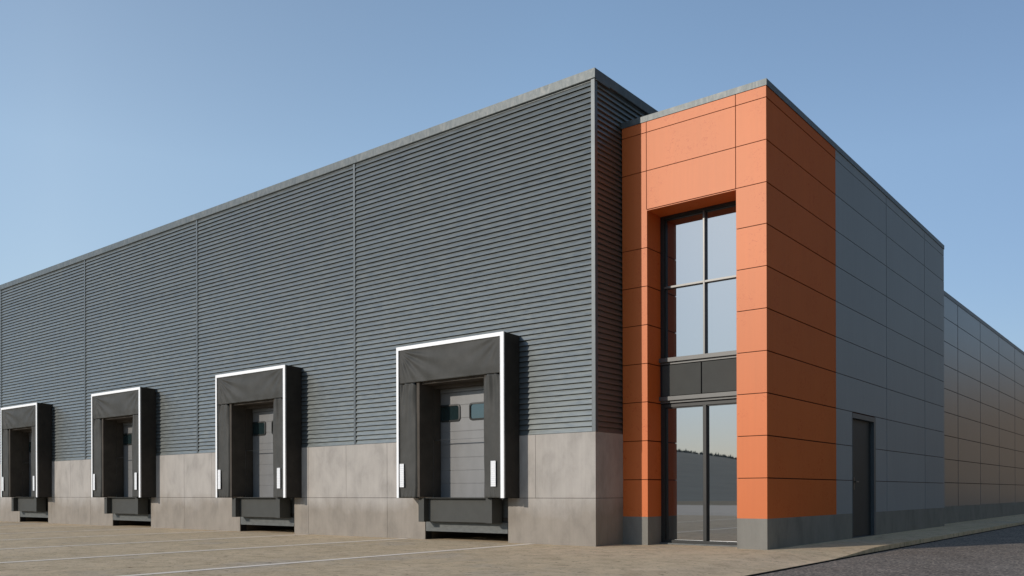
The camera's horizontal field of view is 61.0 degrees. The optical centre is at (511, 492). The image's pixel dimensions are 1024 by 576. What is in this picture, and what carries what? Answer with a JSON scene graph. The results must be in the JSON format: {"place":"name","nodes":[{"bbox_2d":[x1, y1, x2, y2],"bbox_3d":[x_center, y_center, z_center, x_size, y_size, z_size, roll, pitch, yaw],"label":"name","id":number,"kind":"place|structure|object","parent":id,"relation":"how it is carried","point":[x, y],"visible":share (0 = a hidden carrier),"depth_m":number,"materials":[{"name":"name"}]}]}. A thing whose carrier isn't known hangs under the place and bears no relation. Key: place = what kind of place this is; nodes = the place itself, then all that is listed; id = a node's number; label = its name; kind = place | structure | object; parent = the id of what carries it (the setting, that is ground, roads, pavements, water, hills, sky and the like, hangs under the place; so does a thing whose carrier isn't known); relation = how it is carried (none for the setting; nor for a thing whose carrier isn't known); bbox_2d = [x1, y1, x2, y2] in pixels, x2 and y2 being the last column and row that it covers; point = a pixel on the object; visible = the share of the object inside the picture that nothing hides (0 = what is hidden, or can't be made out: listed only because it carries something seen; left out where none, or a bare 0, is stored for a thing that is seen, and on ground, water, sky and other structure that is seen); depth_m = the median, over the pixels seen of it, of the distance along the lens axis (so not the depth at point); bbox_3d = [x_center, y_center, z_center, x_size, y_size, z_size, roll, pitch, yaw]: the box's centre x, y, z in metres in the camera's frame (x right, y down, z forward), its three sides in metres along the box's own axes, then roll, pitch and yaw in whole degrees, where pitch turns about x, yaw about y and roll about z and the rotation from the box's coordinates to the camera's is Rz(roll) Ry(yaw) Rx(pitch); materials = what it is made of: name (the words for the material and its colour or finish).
{"place":"outdoors","nodes":[
{"label":"outdoors","id":0,"kind":"place"},
{"bbox_2d":[0,514,1023,575],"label":"yard","id":1,"kind":"structure","parent":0,"point":[608,560],"depth_m":14.23,"materials":[{"name":"beige concrete"}]},
{"bbox_2d":[2,528,148,533],"bbox_3d":[-14.584,1.039,19.988,0.160,0.001,13.980,0,0,39],"label":"parking line","id":2,"kind":"object","parent":1,"relation":"on","point":[64,531],"visible":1,"depth_m":23.20,"materials":[{"name":"paint"}]},
{"bbox_2d":[7,534,305,548],"bbox_3d":[-9.331,1.024,15.797,0.160,0.001,13.980,0,0,39],"label":"parking line","id":3,"kind":"object","parent":1,"relation":"on","point":[153,541],"visible":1,"depth_m":17.83,"materials":[{"name":"paint"}]},
{"bbox_2d":[0,538,408,562],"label":"parking line","id":4,"kind":"object","parent":1,"relation":"on","point":[191,551],"visible":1,"depth_m":15.00,"materials":[{"name":"paint"}]},
{"bbox_2d":[121,544,527,575],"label":"parking line","id":5,"kind":"object","parent":1,"relation":"on","point":[310,561],"visible":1,"depth_m":12.71,"materials":[{"name":"paint"}]},
{"bbox_2d":[0,67,657,546],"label":"warehouse","id":6,"kind":"structure","parent":1,"relation":"on","point":[340,281],"depth_m":19.91,"materials":[{"name":"metal"}]},
{"bbox_2d":[1,403,51,496],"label":"dock shelter","id":7,"kind":"object","parent":6,"relation":"attached to","point":[35,418],"visible":1,"depth_m":30.21,"materials":[{"name":"fabric"}]},
{"bbox_2d":[11,497,47,517],"bbox_3d":[-17.054,0.508,30.855,2.285,0.721,0.550,0,0,39],"label":"dock leveller","id":8,"kind":"object","parent":6,"relation":"attached to","point":[31,506],"visible":1,"depth_m":30.72,"materials":[{"name":"paint"}]},
{"bbox_2d":[29,433,31,496],"bbox_3d":[-16.879,-1.140,31.085,2.000,2.580,0.066,0,0,39],"label":"dock door","id":9,"kind":"structure","parent":6,"relation":"in","point":[30,434],"depth_m":31.58,"materials":[{"name":"metal"}]},
{"bbox_2d":[91,387,155,496],"bbox_3d":[-11.863,-1.480,26.465,2.977,3.230,0.490,0,0,39],"label":"dock shelter","id":10,"kind":"object","parent":6,"relation":"attached to","point":[137,405],"visible":1,"depth_m":26.03,"materials":[{"name":"fabric"}]},
{"bbox_2d":[104,497,151,520],"bbox_3d":[-11.707,0.492,26.590,2.285,0.721,0.550,0,0,39],"label":"dock leveller","id":11,"kind":"object","parent":6,"relation":"attached to","point":[130,508],"visible":1,"depth_m":26.44,"materials":[{"name":"paint"}]},
{"bbox_2d":[123,422,132,496],"bbox_3d":[-11.532,-1.156,26.819,2.000,2.580,0.066,0,0,39],"label":"dock door","id":12,"kind":"structure","parent":6,"relation":"in","point":[127,430],"depth_m":27.23,"materials":[{"name":"metal"}]},
{"bbox_2d":[215,365,301,497],"bbox_3d":[-6.516,-1.496,22.199,2.977,3.230,0.490,0,0,39],"label":"dock shelter","id":13,"kind":"object","parent":6,"relation":"attached to","point":[277,387],"visible":1,"depth_m":21.79,"materials":[{"name":"fabric"}]},
{"bbox_2d":[252,407,272,496],"bbox_3d":[-6.185,-1.172,22.554,2.000,2.580,0.066,0,0,39],"label":"dock door","id":14,"kind":"structure","parent":6,"relation":"in","point":[262,425],"depth_m":22.83,"materials":[{"name":"metal"}]},
{"bbox_2d":[232,497,293,525],"bbox_3d":[-6.361,0.476,22.324,2.285,0.721,0.550,0,0,39],"label":"dock leveller","id":15,"kind":"object","parent":6,"relation":"attached to","point":[274,511],"visible":0.95,"depth_m":22.19,"materials":[{"name":"paint"}]},
{"bbox_2d":[396,331,519,497],"bbox_3d":[-1.169,-1.512,17.933,2.977,3.230,0.490,0,0,39],"label":"dock shelter","id":16,"kind":"object","parent":6,"relation":"attached to","point":[491,360],"visible":1,"depth_m":17.57,"materials":[{"name":"black fabric"}]},
{"bbox_2d":[440,385,483,497],"bbox_3d":[-0.839,-1.188,18.288,2.000,2.580,0.066,0,0,39],"label":"dock door","id":17,"kind":"structure","parent":6,"relation":"in","point":[461,412],"depth_m":18.45,"materials":[{"name":"metal"}]},
{"bbox_2d":[418,498,507,533],"bbox_3d":[-1.014,0.461,18.058,2.285,0.721,0.550,0,0,39],"label":"dock leveller","id":18,"kind":"object","parent":6,"relation":"attached to","point":[479,515],"visible":0.99,"depth_m":17.93,"materials":[{"name":"paint"}]},
{"bbox_2d":[620,78,944,549],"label":"entrance block","id":19,"kind":"structure","parent":1,"relation":"on","point":[783,309],"depth_m":16.62,"materials":[{"name":"metal"}]},
{"bbox_2d":[660,200,736,357],"bbox_3d":[3.619,-3.952,16.374,1.794,2.822,0.100,0,0,39],"label":"upper window","id":20,"kind":"structure","parent":19,"relation":"in","point":[698,270],"depth_m":16.46,"materials":[{"name":"clear glass"}]},
{"bbox_2d":[661,399,736,544],"bbox_3d":[3.630,-0.376,16.374,1.794,2.670,0.100,0,0,39],"label":"lower window","id":21,"kind":"structure","parent":19,"relation":"in","point":[699,439],"depth_m":16.46,"materials":[{"name":"clear glass"}]},
{"bbox_2d":[943,291,1023,523],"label":"wing","id":22,"kind":"structure","parent":1,"relation":"on","point":[983,457],"depth_m":31.18,"materials":[{"name":"grey metal"}]},
{"bbox_2d":[0,0,1023,350],"label":"sky","id":23,"kind":"structure","parent":0,"point":[120,120],"materials":[{"name":"blue"}]},
{"bbox_2d":[756,525,1023,575],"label":"curb","id":24,"kind":"structure","parent":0,"point":[1000,552],"depth_m":13.72,"materials":[{"name":"concrete"}]},
{"label":"soil","id":25,"kind":"structure","parent":0,"visible":0},
{"bbox_2d":[747,524,1023,575],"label":"kerb","id":26,"kind":"object","parent":25,"relation":"on","point":[866,554],"visible":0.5,"depth_m":14.81,"materials":[{"name":"concrete"}]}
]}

